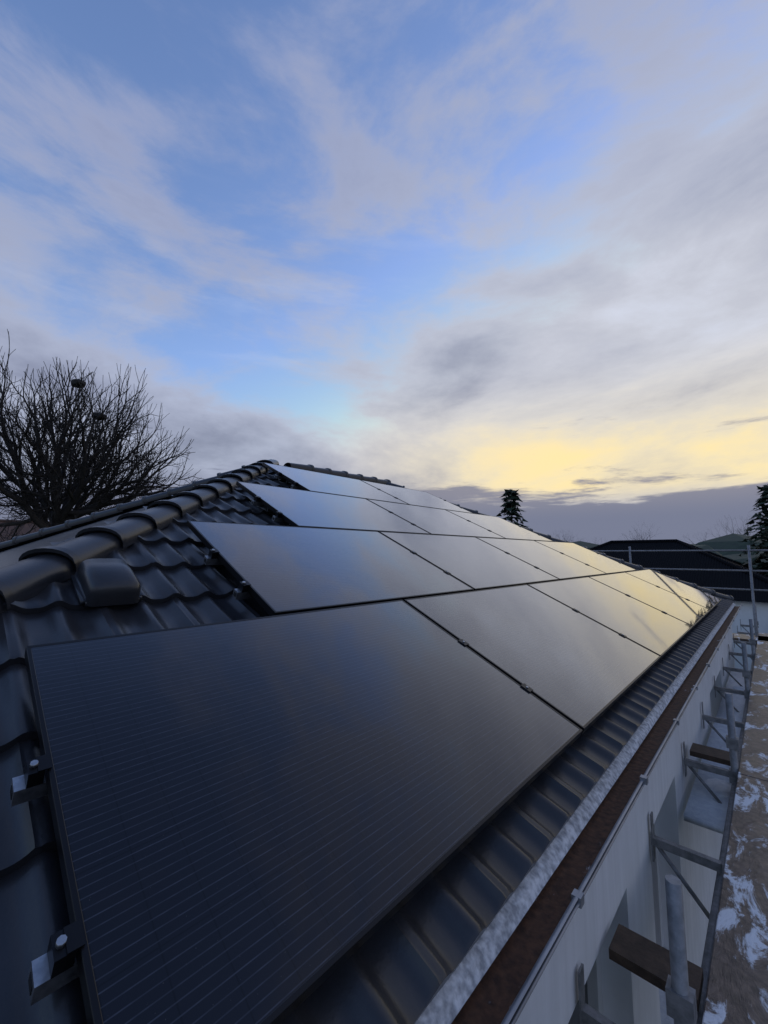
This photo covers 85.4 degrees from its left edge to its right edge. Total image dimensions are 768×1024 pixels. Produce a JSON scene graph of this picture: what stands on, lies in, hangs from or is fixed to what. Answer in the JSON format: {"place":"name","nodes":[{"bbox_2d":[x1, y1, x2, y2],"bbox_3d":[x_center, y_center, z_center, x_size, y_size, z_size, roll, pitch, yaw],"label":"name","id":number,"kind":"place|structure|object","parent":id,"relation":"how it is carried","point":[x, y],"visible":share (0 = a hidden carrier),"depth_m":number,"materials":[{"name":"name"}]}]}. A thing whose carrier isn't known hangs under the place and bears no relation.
{"place":"outdoors","nodes":[
{"label":"outdoors","id":0,"kind":"place"},
{"bbox_2d":[31,463,720,1023],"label":"solar panels","id":1,"kind":"object","parent":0,"point":[265,819],"visible":1,"depth_m":1.30,"materials":[{"name":"black glass"}]},
{"bbox_2d":[0,0,767,544],"label":"sky","id":2,"kind":"structure","parent":0,"point":[464,253],"materials":[{"name":"blue"}]},
{"bbox_2d":[501,604,742,1023],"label":"gutter","id":3,"kind":"object","parent":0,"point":[516,1008],"visible":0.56,"depth_m":1.21,"materials":[{"name":"metal"}]},
{"bbox_2d":[571,604,742,908],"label":"gutter brackets","id":4,"kind":"object","parent":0,"point":[580,896],"visible":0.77,"depth_m":1.19,"materials":[{"name":"metal"}]},
{"bbox_3d":[2.757,1.382,3.679,0.159,0.110,12.490,-5,-8,42],"label":"gutter","id":5,"kind":"object","parent":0,"visible":0},
{"bbox_2d":[451,606,739,1023],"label":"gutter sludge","id":6,"kind":"object","parent":5,"relation":"on","point":[492,997],"visible":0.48,"depth_m":1.27,"materials":[{"name":"brown soil"}]},
{"label":"ground","id":7,"kind":"structure","parent":0,"visible":0},
{"bbox_2d":[0,519,39,542],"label":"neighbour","id":8,"kind":"structure","parent":7,"relation":"on","point":[26,528],"depth_m":25.64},
{"bbox_2d":[0,329,201,541],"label":"tree","id":9,"kind":"object","parent":7,"relation":"on","point":[72,493],"visible":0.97,"depth_m":20.09,"materials":[{"name":"brown plant"}]},
{"bbox_2d":[70,379,106,419],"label":"nests","id":10,"kind":"object","parent":9,"relation":"attached to","point":[75,381],"visible":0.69,"depth_m":19.88,"materials":[{"name":"black plant"}]},
{"bbox_2d":[497,489,528,527],"bbox_3d":[6.248,2.545,19.757,4.058,7.350,4.100,-5,-8,42],"label":"conifer","id":11,"kind":"object","parent":7,"relation":"on","point":[510,509],"visible":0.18,"depth_m":19.84,"materials":[{"name":"green plant"}]},
{"bbox_2d":[515,625,734,1023],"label":"walls","id":12,"kind":"structure","parent":7,"relation":"on","point":[620,890],"depth_m":2.31,"materials":[{"name":"white paint"}]},
{"bbox_2d":[0,499,168,567],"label":"roof body","id":13,"kind":"structure","parent":12,"relation":"on","point":[10,556],"depth_m":5.06,"materials":[{"name":"tile"}]},
{"bbox_2d":[0,461,733,1023],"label":"roof tiles","id":14,"kind":"object","parent":13,"relation":"on","point":[402,963],"visible":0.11,"depth_m":1.18,"materials":[{"name":"black tile"}]},
{"bbox_2d":[70,572,141,607],"bbox_3d":[-1.244,0.342,1.867,0.245,0.144,0.230,-5,-8,42],"label":"vent base flashing","id":15,"kind":"object","parent":14,"relation":"on","point":[78,589],"visible":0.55,"depth_m":1.78,"materials":[{"name":"black metal"}]},
{"bbox_2d":[77,558,140,606],"bbox_3d":[-1.232,0.306,1.859,0.295,0.197,0.200,-5,-8,42],"label":"vent hood","id":16,"kind":"object","parent":14,"relation":"on","point":[108,581],"visible":1,"depth_m":1.78,"materials":[{"name":"black plastic"}]},
{"bbox_2d":[10,472,703,1005],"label":"mounting clamps","id":17,"kind":"object","parent":14,"relation":"on","point":[54,968],"visible":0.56,"depth_m":0.70,"materials":[{"name":"metal"}]},
{"bbox_2d":[24,462,721,1023],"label":"panel frames","id":18,"kind":"structure","parent":17,"relation":"on","point":[308,988],"depth_m":1.14,"materials":[{"name":"black metal"}]},
{"bbox_2d":[0,459,733,613],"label":"hip caps","id":19,"kind":"object","parent":13,"relation":"on","point":[31,573],"visible":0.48,"depth_m":2.64,"materials":[{"name":"ceramic"}]},
{"bbox_2d":[415,603,734,1023],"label":"eave flashing","id":20,"kind":"object","parent":13,"relation":"on","point":[449,1000],"visible":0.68,"depth_m":1.22,"materials":[{"name":"silver metal"}]},
{"bbox_2d":[568,692,712,1023],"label":"windows","id":21,"kind":"structure","parent":12,"relation":"attached to","point":[593,993],"depth_m":2.69,"materials":[{"name":"white"}]},
{"bbox_2d":[555,516,761,543],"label":"tree line","id":22,"kind":"object","parent":7,"relation":"on","point":[684,538],"visible":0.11,"depth_m":104.86,"materials":[{"name":"plant"}]},
{"bbox_2d":[570,533,767,569],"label":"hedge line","id":23,"kind":"object","parent":7,"relation":"on","point":[730,542],"visible":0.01,"depth_m":44.59,"materials":[{"name":"green plant"}]},
{"bbox_2d":[577,545,767,1023],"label":"scaffold","id":24,"kind":"object","parent":7,"relation":"on","point":[681,1002],"depth_m":1.82,"materials":[{"name":"silver metal"}]},
{"bbox_2d":[683,671,745,833],"bbox_3d":[4.216,2.468,5.026,0.300,0.065,5.500,-5,-8,42],"label":"deck","id":25,"kind":"object","parent":24,"relation":"on","point":[705,809],"visible":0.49,"depth_m":3.47,"materials":[{"name":"grey wood"}]},
{"bbox_2d":[702,633,767,1023],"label":"scaffold deck","id":26,"kind":"structure","parent":24,"relation":"attached to","point":[737,990],"depth_m":2.02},
{"bbox_2d":[732,633,767,642],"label":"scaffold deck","id":27,"kind":"structure","parent":24,"relation":"attached to","point":[742,637],"depth_m":8.25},
{"bbox_2d":[589,539,767,669],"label":"neighbouring house","id":28,"kind":"structure","parent":7,"relation":"on","point":[709,560],"depth_m":17.82,"materials":[{"name":"black tile"}]},
{"bbox_2d":[738,484,767,575],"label":"conifer","id":29,"kind":"object","parent":7,"relation":"on","point":[762,501],"visible":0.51,"depth_m":20.11,"materials":[{"name":"green plant"}]}
]}

